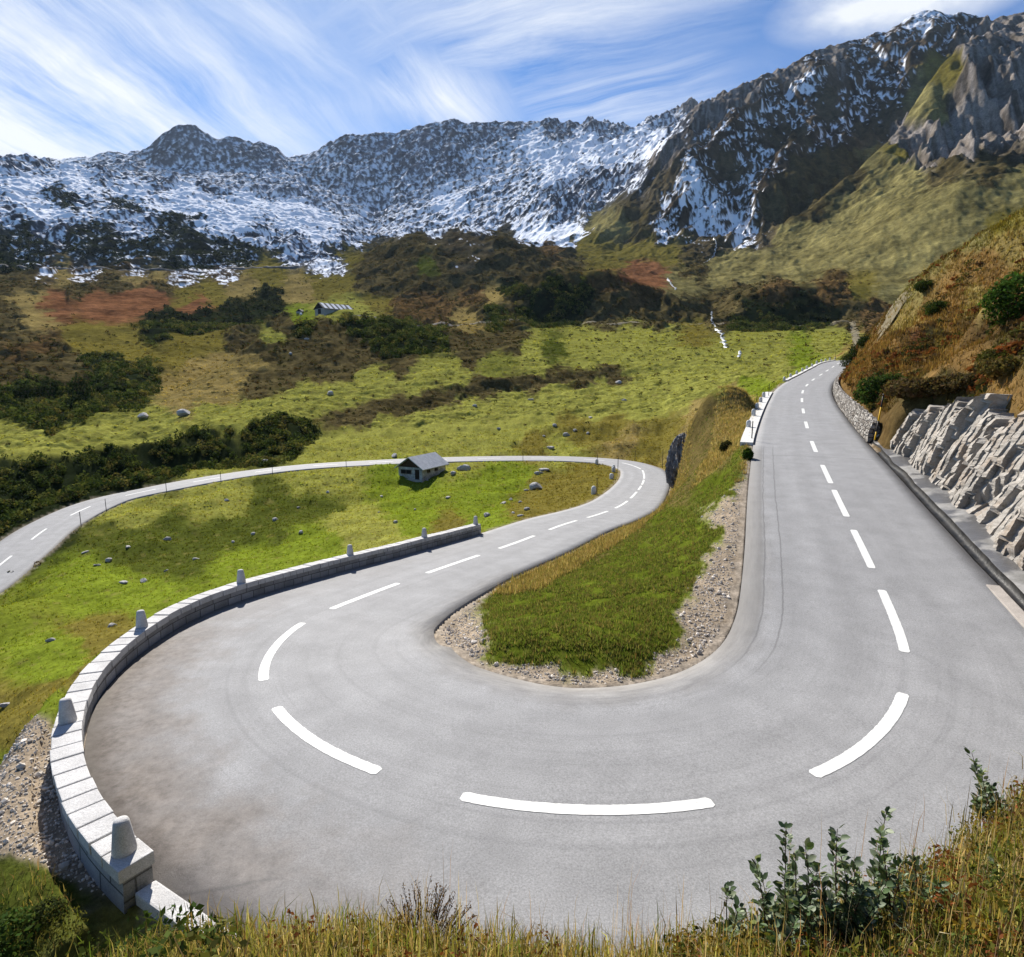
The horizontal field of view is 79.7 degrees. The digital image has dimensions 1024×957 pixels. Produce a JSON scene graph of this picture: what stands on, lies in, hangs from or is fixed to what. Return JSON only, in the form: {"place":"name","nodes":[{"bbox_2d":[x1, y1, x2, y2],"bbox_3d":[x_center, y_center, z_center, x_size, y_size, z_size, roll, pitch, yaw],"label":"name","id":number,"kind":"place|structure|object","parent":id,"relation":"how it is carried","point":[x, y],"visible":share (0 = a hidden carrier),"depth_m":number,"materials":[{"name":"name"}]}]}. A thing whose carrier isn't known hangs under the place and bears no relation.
{"place":"outdoors","nodes":[
{"label":"outdoors","id":0,"kind":"place"},
{"bbox_2d":[352,315,462,325],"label":"path","id":1,"kind":"structure","parent":0,"point":[449,324],"depth_m":377.60,"materials":[{"name":"brown soil"}]},
{"bbox_2d":[0,360,1023,956],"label":"road","id":2,"kind":"structure","parent":0,"point":[216,780],"depth_m":11.77,"materials":[{"name":"grey asphalt"}]},
{"bbox_2d":[135,881,235,937],"bbox_3d":[-3.782,5.851,7.518,2.384,0.953,0.294,5,11,29],"label":"kerb stone","id":3,"kind":"object","parent":2,"relation":"on","point":[152,896],"visible":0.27,"depth_m":7.79,"materials":[{"name":"stone"}]},
{"bbox_2d":[0,363,909,814],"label":"road marking","id":4,"kind":"object","parent":2,"relation":"on","point":[880,731],"visible":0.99,"depth_m":11.07,"materials":[{"name":"white paint"}]},
{"bbox_2d":[986,584,1023,627],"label":"kerb slab","id":5,"kind":"structure","parent":2,"relation":"on","point":[1009,603],"depth_m":16.48,"materials":[{"name":"beige concrete"}]},
{"bbox_2d":[0,10,1023,269],"bbox_3d":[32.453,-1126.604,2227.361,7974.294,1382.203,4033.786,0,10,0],"label":"mountains","id":6,"kind":"structure","parent":0,"point":[818,142],"depth_m":1291.45,"materials":[{"name":"grey stone"}]},
{"bbox_2d":[0,187,834,323],"bbox_3d":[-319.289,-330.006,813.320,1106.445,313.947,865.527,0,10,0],"label":"alder scrub","id":7,"kind":"object","parent":6,"relation":"on","point":[206,309],"visible":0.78,"depth_m":800.70,"materials":[{"name":"green plant"}]},
{"bbox_2d":[0,164,1023,453],"bbox_3d":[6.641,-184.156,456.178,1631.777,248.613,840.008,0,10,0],"label":"hills","id":8,"kind":"structure","parent":0,"point":[890,250],"depth_m":408.26,"materials":[{"name":"green plant"}]},
{"bbox_2d":[9,382,45,398],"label":"alder bush","id":9,"kind":"object","parent":8,"relation":"on","point":[23,390],"visible":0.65,"depth_m":210.02,"materials":[{"name":"green plant"}]},
{"bbox_2d":[34,376,65,398],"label":"alder bush","id":10,"kind":"object","parent":8,"relation":"on","point":[52,391],"visible":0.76,"depth_m":213.04,"materials":[{"name":"green plant"}]},
{"bbox_2d":[65,372,94,398],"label":"alder bush","id":11,"kind":"object","parent":8,"relation":"on","point":[74,389],"visible":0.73,"depth_m":188.44,"materials":[{"name":"green plant"}]},
{"bbox_2d":[94,380,132,392],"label":"alder bush","id":12,"kind":"object","parent":8,"relation":"on","point":[116,386],"visible":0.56,"depth_m":232.21,"materials":[{"name":"green plant"}]},
{"bbox_2d":[137,412,148,417],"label":"boulder","id":13,"kind":"object","parent":8,"relation":"on","point":[143,415],"visible":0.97,"depth_m":152.59,"materials":[{"name":"stone"}]},
{"bbox_2d":[0,264,298,272],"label":"railway bank","id":14,"kind":"structure","parent":8,"relation":"on","point":[191,271],"depth_m":694.42,"materials":[{"name":"stone"}]},
{"bbox_2d":[176,409,189,415],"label":"boulder","id":15,"kind":"object","parent":8,"relation":"on","point":[180,412],"visible":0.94,"depth_m":152.38,"materials":[{"name":"stone"}]},
{"bbox_2d":[313,302,353,315],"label":"barn","id":16,"kind":"structure","parent":8,"relation":"on","point":[325,309],"depth_m":415.55,"materials":[{"name":"grey metal"}]},
{"bbox_2d":[0,274,832,534],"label":"alder thicket","id":17,"kind":"object","parent":8,"relation":"on","point":[40,409],"visible":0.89,"depth_m":180.11,"materials":[{"name":"green plant"}]},
{"bbox_2d":[0,313,852,469],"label":"tussocks","id":18,"kind":"object","parent":8,"relation":"on","point":[744,339],"visible":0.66,"depth_m":239.98,"materials":[{"name":"green plant"}]},
{"bbox_2d":[0,177,1010,572],"bbox_3d":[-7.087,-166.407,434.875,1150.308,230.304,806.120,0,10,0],"label":"heath","id":19,"kind":"object","parent":8,"relation":"on","point":[56,359],"visible":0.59,"depth_m":369.06,"materials":[{"name":"brown plant"}]},
{"bbox_2d":[0,213,1023,956],"bbox_3d":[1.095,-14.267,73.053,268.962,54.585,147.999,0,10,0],"label":"ground","id":20,"kind":"structure","parent":0,"point":[102,909],"depth_m":52.72,"materials":[{"name":"green plant"}]},
{"bbox_2d":[0,702,9,706],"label":"boulder","id":21,"kind":"object","parent":20,"relation":"on","point":[4,704],"visible":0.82,"depth_m":23.73,"materials":[{"name":"stone"}]},
{"bbox_2d":[0,905,51,956],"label":"bush","id":22,"kind":"object","parent":20,"relation":"on","point":[3,937],"visible":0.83,"depth_m":7.50,"materials":[{"name":"green plant"}]},
{"bbox_2d":[29,894,70,929],"bbox_3d":[-5.840,5.474,7.771,0.417,0.368,0.435,-5,11,-26],"label":"bush","id":23,"kind":"object","parent":20,"relation":"on","point":[42,909],"visible":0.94,"depth_m":7.72,"materials":[{"name":"green plant"}]},
{"bbox_2d":[45,638,55,641],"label":"boulder","id":24,"kind":"object","parent":20,"relation":"on","point":[49,639],"visible":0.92,"depth_m":31.49,"materials":[{"name":"stone"}]},
{"bbox_2d":[0,897,256,956],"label":"weeds","id":25,"kind":"object","parent":20,"relation":"on","point":[191,934],"visible":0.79,"depth_m":3.14,"materials":[{"name":"green plant"}]},
{"bbox_2d":[0,857,300,956],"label":"foreground grass","id":26,"kind":"structure","parent":20,"relation":"on","point":[197,946],"depth_m":3.32,"materials":[{"name":"green plant"}]},
{"bbox_2d":[50,524,480,913],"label":"parapet wall","id":27,"kind":"structure","parent":20,"relation":"on","point":[88,816],"depth_m":12.63,"materials":[{"name":"stone"}]},
{"bbox_2d":[58,697,76,725],"bbox_3d":[-8.376,4.356,11.532,0.296,0.487,0.296,3,10,15],"label":"guard stone","id":28,"kind":"object","parent":27,"relation":"on","point":[67,714],"visible":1,"depth_m":11.44,"materials":[{"name":"stone"}]},
{"bbox_2d":[111,815,136,858],"bbox_3d":[-5.142,4.715,8.101,0.296,0.501,0.296,0,10,0],"label":"guard stone","id":29,"kind":"object","parent":27,"relation":"on","point":[124,844],"visible":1,"depth_m":8.01,"materials":[{"name":"stone"}]},
{"bbox_2d":[136,610,147,628],"bbox_3d":[-9.986,3.775,16.517,0.296,0.486,0.296,6,11,31],"label":"guard stone","id":30,"kind":"object","parent":27,"relation":"on","point":[141,621],"visible":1,"depth_m":16.42,"materials":[{"name":"stone"}]},
{"bbox_2d":[237,569,245,582],"bbox_3d":[-9.274,3.338,20.979,0.296,0.476,0.296,-9,13,-43],"label":"guard stone","id":31,"kind":"object","parent":27,"relation":"on","point":[241,576],"visible":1,"depth_m":20.88,"materials":[{"name":"stone"}]},
{"bbox_2d":[347,544,353,554],"bbox_3d":[-6.885,3.030,26.058,0.296,0.461,0.296,-5,11,-28],"label":"guard stone","id":32,"kind":"object","parent":27,"relation":"on","point":[349,549],"visible":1,"depth_m":25.97,"materials":[{"name":"stone"}]},
{"bbox_2d":[421,528,426,536],"bbox_3d":[-4.405,2.713,30.794,0.296,0.487,0.296,-2,10,-12],"label":"guard stone","id":33,"kind":"object","parent":27,"relation":"on","point":[424,532],"visible":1,"depth_m":30.70,"materials":[{"name":"stone"}]},
{"bbox_2d":[473,516,477,524],"bbox_3d":[-2.102,2.404,35.379,0.296,0.496,0.296,1,10,3],"label":"guard stone","id":34,"kind":"object","parent":27,"relation":"on","point":[475,521],"visible":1,"depth_m":35.27,"materials":[{"name":"stone"}]},
{"bbox_2d":[0,484,741,894],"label":"loose stones","id":35,"kind":"object","parent":20,"relation":"on","point":[20,766],"visible":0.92,"depth_m":12.15,"materials":[{"name":"grey gravel"}]},
{"bbox_2d":[394,452,449,481],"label":"stone hut","id":36,"kind":"object","parent":20,"relation":"on","point":[422,467],"visible":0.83,"depth_m":91.18,"materials":[{"name":"grey stone"}]},
{"bbox_2d":[401,469,411,474],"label":"window","id":37,"kind":"structure","parent":36,"relation":"in","point":[403,471],"depth_m":91.06,"materials":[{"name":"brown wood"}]},
{"bbox_2d":[415,470,418,479],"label":"door","id":38,"kind":"structure","parent":36,"relation":"in","point":[416,471],"depth_m":90.21,"materials":[{"name":"wood"}]},
{"bbox_2d":[375,875,476,951],"bbox_3d":[-0.457,2.304,3.183,0.550,0.210,0.550,0,10,0],"label":"heather","id":39,"kind":"object","parent":20,"relation":"on","point":[436,912],"visible":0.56,"depth_m":3.27,"materials":[{"name":"brown plant"}]},
{"bbox_2d":[457,464,470,470],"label":"boulder","id":40,"kind":"object","parent":20,"relation":"on","point":[464,467],"visible":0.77,"depth_m":94.15,"materials":[{"name":"stone"}]},
{"bbox_2d":[529,482,541,489],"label":"boulder","id":41,"kind":"object","parent":20,"relation":"on","point":[534,485],"visible":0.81,"depth_m":77.76,"materials":[{"name":"stone"}]},
{"bbox_2d":[55,753,1023,956],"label":"foreground grass","id":42,"kind":"structure","parent":20,"relation":"on","point":[522,950],"depth_m":3.02,"materials":[{"name":"green plant"}]},
{"bbox_2d":[591,486,595,494],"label":"guard stone","id":43,"kind":"object","parent":20,"relation":"on","point":[593,490],"visible":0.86,"depth_m":61.53,"materials":[{"name":"white concrete"}]},
{"bbox_2d":[475,409,746,678],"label":"grass","id":44,"kind":"structure","parent":20,"relation":"on","point":[528,624],"depth_m":19.11,"materials":[{"name":"green plant"}]},
{"bbox_2d":[489,384,767,595],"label":"dry grass","id":45,"kind":"structure","parent":20,"relation":"on","point":[538,578],"depth_m":36.88,"materials":[{"name":"yellow plant"}]},
{"bbox_2d":[266,775,1023,956],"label":"dry grass","id":46,"kind":"object","parent":20,"relation":"on","point":[992,934],"visible":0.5,"depth_m":2.81,"materials":[{"name":"beige plant"}]},
{"bbox_2d":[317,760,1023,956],"bbox_3d":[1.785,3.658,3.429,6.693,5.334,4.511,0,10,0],"label":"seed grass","id":47,"kind":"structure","parent":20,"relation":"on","point":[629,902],"depth_m":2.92,"materials":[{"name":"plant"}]},
{"bbox_2d":[665,432,686,488],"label":"rock outcrop","id":48,"kind":"object","parent":20,"relation":"on","point":[674,458],"visible":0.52,"depth_m":64.02,"materials":[{"name":"stone"}]},
{"bbox_2d":[718,440,732,452],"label":"bush","id":49,"kind":"object","parent":20,"relation":"on","point":[724,445],"visible":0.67,"depth_m":41.58,"materials":[{"name":"green plant"}]},
{"bbox_2d":[715,881,767,949],"bbox_3d":[1.163,2.241,3.122,0.226,0.387,0.277,0,10,0],"label":"sapling","id":50,"kind":"object","parent":20,"relation":"on","point":[740,912],"visible":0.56,"depth_m":3.08,"materials":[{"name":"green plant"}]},
{"bbox_2d":[742,447,753,460],"bbox_3d":[13.217,-1.315,34.349,0.631,0.900,0.721,0,10,0],"label":"bush","id":51,"kind":"object","parent":20,"relation":"on","point":[747,453],"visible":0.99,"depth_m":34.18,"materials":[{"name":"green plant"}]},
{"bbox_2d":[740,392,772,445],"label":"kerb wall","id":52,"kind":"structure","parent":20,"relation":"on","point":[764,402],"depth_m":46.73,"materials":[{"name":"white concrete"}]},
{"bbox_2d":[746,420,750,426],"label":"guard stone","id":53,"kind":"object","parent":52,"relation":"on","point":[748,423],"visible":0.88,"depth_m":44.94,"materials":[{"name":"white concrete"}]},
{"bbox_2d":[751,409,755,415],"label":"guard stone","id":54,"kind":"object","parent":52,"relation":"on","point":[753,412],"visible":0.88,"depth_m":51.40,"materials":[{"name":"white concrete"}]},
{"bbox_2d":[748,854,781,942],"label":"sapling","id":55,"kind":"object","parent":20,"relation":"on","point":[767,903],"visible":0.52,"depth_m":3.05,"materials":[{"name":"green plant"}]},
{"bbox_2d":[773,821,805,934],"bbox_3d":[1.364,2.035,2.986,0.184,0.686,0.282,3,10,20],"label":"sapling","id":56,"kind":"object","parent":20,"relation":"on","point":[791,886],"visible":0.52,"depth_m":3.02,"materials":[{"name":"green plant"}]},
{"bbox_2d":[763,913,832,956],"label":"sapling","id":57,"kind":"object","parent":20,"relation":"on","point":[789,929],"visible":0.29,"depth_m":2.82,"materials":[{"name":"green plant"}]},
{"bbox_2d":[790,837,827,936],"bbox_3d":[1.455,2.036,2.967,0.187,0.581,0.225,0,10,0],"label":"sapling","id":58,"kind":"object","parent":20,"relation":"on","point":[810,862],"visible":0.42,"depth_m":2.96,"materials":[{"name":"green plant"}]},
{"bbox_2d":[786,360,834,380],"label":"kerb wall","id":59,"kind":"structure","parent":20,"relation":"on","point":[799,373],"depth_m":105.56,"materials":[{"name":"white concrete"}]},
{"bbox_2d":[791,875,896,947],"bbox_3d":[1.537,2.033,2.862,0.523,0.459,0.257,0,10,0],"label":"sapling","id":60,"kind":"object","parent":20,"relation":"on","point":[801,902],"visible":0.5,"depth_m":2.84,"materials":[{"name":"green plant"}]},
{"bbox_2d":[820,824,869,912],"bbox_3d":[1.602,1.915,2.943,0.365,0.742,0.168,-3,10,-18],"label":"sapling","id":61,"kind":"object","parent":20,"relation":"on","point":[843,864],"visible":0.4,"depth_m":2.92,"materials":[{"name":"green plant"}]},
{"bbox_2d":[840,353,854,366],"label":"bush","id":62,"kind":"object","parent":20,"relation":"on","point":[846,358],"visible":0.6,"depth_m":111.95,"materials":[{"name":"green plant"}]},
{"bbox_2d":[847,343,857,357],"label":"bush","id":63,"kind":"object","parent":20,"relation":"on","point":[853,350],"visible":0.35,"depth_m":131.34,"materials":[{"name":"green plant"}]},
{"bbox_2d":[832,370,880,442],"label":"retaining wall","id":64,"kind":"structure","parent":20,"relation":"on","point":[861,419],"depth_m":45.28,"materials":[{"name":"grey stone"}]},
{"bbox_2d":[856,333,869,348],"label":"bush","id":65,"kind":"object","parent":20,"relation":"on","point":[862,340],"visible":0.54,"depth_m":103.66,"materials":[{"name":"green plant"}]},
{"bbox_2d":[823,894,913,948],"bbox_3d":[1.643,2.035,2.856,0.500,0.350,0.239,-4,10,-22],"label":"sapling","id":66,"kind":"object","parent":20,"relation":"on","point":[867,912],"visible":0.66,"depth_m":2.79,"materials":[{"name":"green plant"}]},
{"bbox_2d":[852,372,887,411],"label":"bush","id":67,"kind":"object","parent":20,"relation":"on","point":[867,395],"visible":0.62,"depth_m":44.61,"materials":[{"name":"green plant"}]},
{"bbox_2d":[865,806,909,926],"bbox_3d":[1.815,1.913,2.954,0.199,0.640,0.203,6,11,30],"label":"sapling","id":68,"kind":"object","parent":20,"relation":"on","point":[877,870],"visible":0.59,"depth_m":2.96,"materials":[{"name":"green plant"}]},
{"bbox_2d":[873,370,907,388],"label":"bush","id":69,"kind":"object","parent":20,"relation":"on","point":[892,376],"visible":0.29,"depth_m":43.78,"materials":[{"name":"green plant"}]},
{"bbox_2d":[879,377,941,399],"bbox_3d":[23.095,-5.141,35.035,3.659,1.406,3.601,6,11,32],"label":"bush","id":70,"kind":"object","parent":20,"relation":"on","point":[902,389],"visible":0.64,"depth_m":34.57,"materials":[{"name":"green plant"}]},
{"bbox_2d":[890,848,930,908],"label":"sapling","id":71,"kind":"object","parent":20,"relation":"on","point":[898,861],"visible":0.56,"depth_m":3.15,"materials":[{"name":"green plant"}]},
{"bbox_2d":[913,279,933,292],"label":"bush","id":72,"kind":"object","parent":20,"relation":"on","point":[921,288],"visible":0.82,"depth_m":81.24,"materials":[{"name":"green plant"}]},
{"bbox_2d":[839,215,1023,412],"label":"bilberry heath","id":73,"kind":"object","parent":20,"relation":"on","point":[982,380],"visible":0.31,"depth_m":56.11,"materials":[{"name":"brown plant"}]},
{"bbox_2d":[841,205,1023,417],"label":"dry grass","id":74,"kind":"structure","parent":20,"relation":"on","point":[904,327],"depth_m":67.34,"materials":[{"name":"brown plant"}]},
{"bbox_2d":[909,373,959,397],"bbox_3d":[23.525,-5.084,33.400,3.341,1.386,3.252,0,10,0],"label":"bush","id":75,"kind":"object","parent":20,"relation":"on","point":[936,384],"visible":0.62,"depth_m":32.98,"materials":[{"name":"brown plant"}]},
{"bbox_2d":[921,298,948,315],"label":"bush","id":76,"kind":"object","parent":20,"relation":"on","point":[931,308],"visible":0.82,"depth_m":72.38,"materials":[{"name":"green plant"}]},
{"bbox_2d":[911,877,963,922],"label":"sapling","id":77,"kind":"object","parent":20,"relation":"on","point":[941,884],"visible":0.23,"depth_m":2.93,"materials":[{"name":"green plant"}]},
{"bbox_2d":[866,441,1023,610],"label":"drain channel","id":78,"kind":"object","parent":20,"relation":"on","point":[1008,586],"visible":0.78,"depth_m":21.66,"materials":[{"name":"grey concrete"}]},
{"bbox_2d":[873,440,1023,592],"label":"concrete apron","id":79,"kind":"object","parent":20,"relation":"on","point":[973,530],"visible":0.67,"depth_m":22.63,"materials":[{"name":"grey concrete"}]},
{"bbox_2d":[874,394,883,440],"bbox_3d":[22.776,-3.678,38.085,0.089,3.200,0.089,5,9,-1],"label":"snow pole","id":80,"kind":"object","parent":79,"relation":"on","point":[879,417],"visible":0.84,"depth_m":38.04,"materials":[{"name":"metal"}]},
{"bbox_2d":[940,371,983,389],"bbox_3d":[23.478,-4.986,31.466,2.374,1.062,2.368,0,10,0],"label":"bush","id":81,"kind":"object","parent":20,"relation":"on","point":[955,380],"visible":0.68,"depth_m":31.13,"materials":[{"name":"green plant"}]},
{"bbox_2d":[963,746,1007,818],"bbox_3d":[3.171,2.077,4.084,0.324,0.487,0.247,0,10,0],"label":"sapling","id":82,"kind":"object","parent":20,"relation":"on","point":[983,792],"visible":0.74,"depth_m":4.06,"materials":[{"name":"green plant"}]},
{"bbox_2d":[976,346,1008,365],"bbox_3d":[23.558,-5.780,29.724,1.772,1.301,1.884,7,12,38],"label":"bush","id":83,"kind":"object","parent":20,"relation":"on","point":[987,353],"visible":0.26,"depth_m":29.55,"materials":[{"name":"green plant"}]},
{"bbox_2d":[978,856,1006,876],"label":"sapling","id":84,"kind":"object","parent":20,"relation":"on","point":[990,859],"visible":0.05,"depth_m":3.30,"materials":[{"name":"green plant"}]},
{"bbox_2d":[973,355,1022,376],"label":"bush","id":85,"kind":"object","parent":20,"relation":"on","point":[1001,366],"visible":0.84,"depth_m":27.09,"materials":[{"name":"green plant"}]},
{"bbox_2d":[977,271,1023,324],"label":"bush","id":86,"kind":"object","parent":20,"relation":"on","point":[1001,291],"visible":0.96,"depth_m":41.95,"materials":[{"name":"green plant"}]},
{"bbox_2d":[0,0,1023,159],"label":"sky","id":87,"kind":"structure","parent":0,"point":[88,78],"materials":[{"name":"blue"}]},
{"bbox_2d":[470,290,909,345],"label":"path","id":88,"kind":"structure","parent":0,"point":[856,337],"depth_m":274.32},
{"bbox_2d":[667,228,740,356],"bbox_3d":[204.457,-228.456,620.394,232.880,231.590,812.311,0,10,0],"label":"stream","id":89,"kind":"structure","parent":0,"point":[725,346],"depth_m":342.08,"materials":[{"name":"white liquid"}]},
{"bbox_2d":[890,393,1023,570],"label":"rock face","id":90,"kind":"object","parent":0,"point":[967,453],"visible":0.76,"depth_m":24.58}
]}

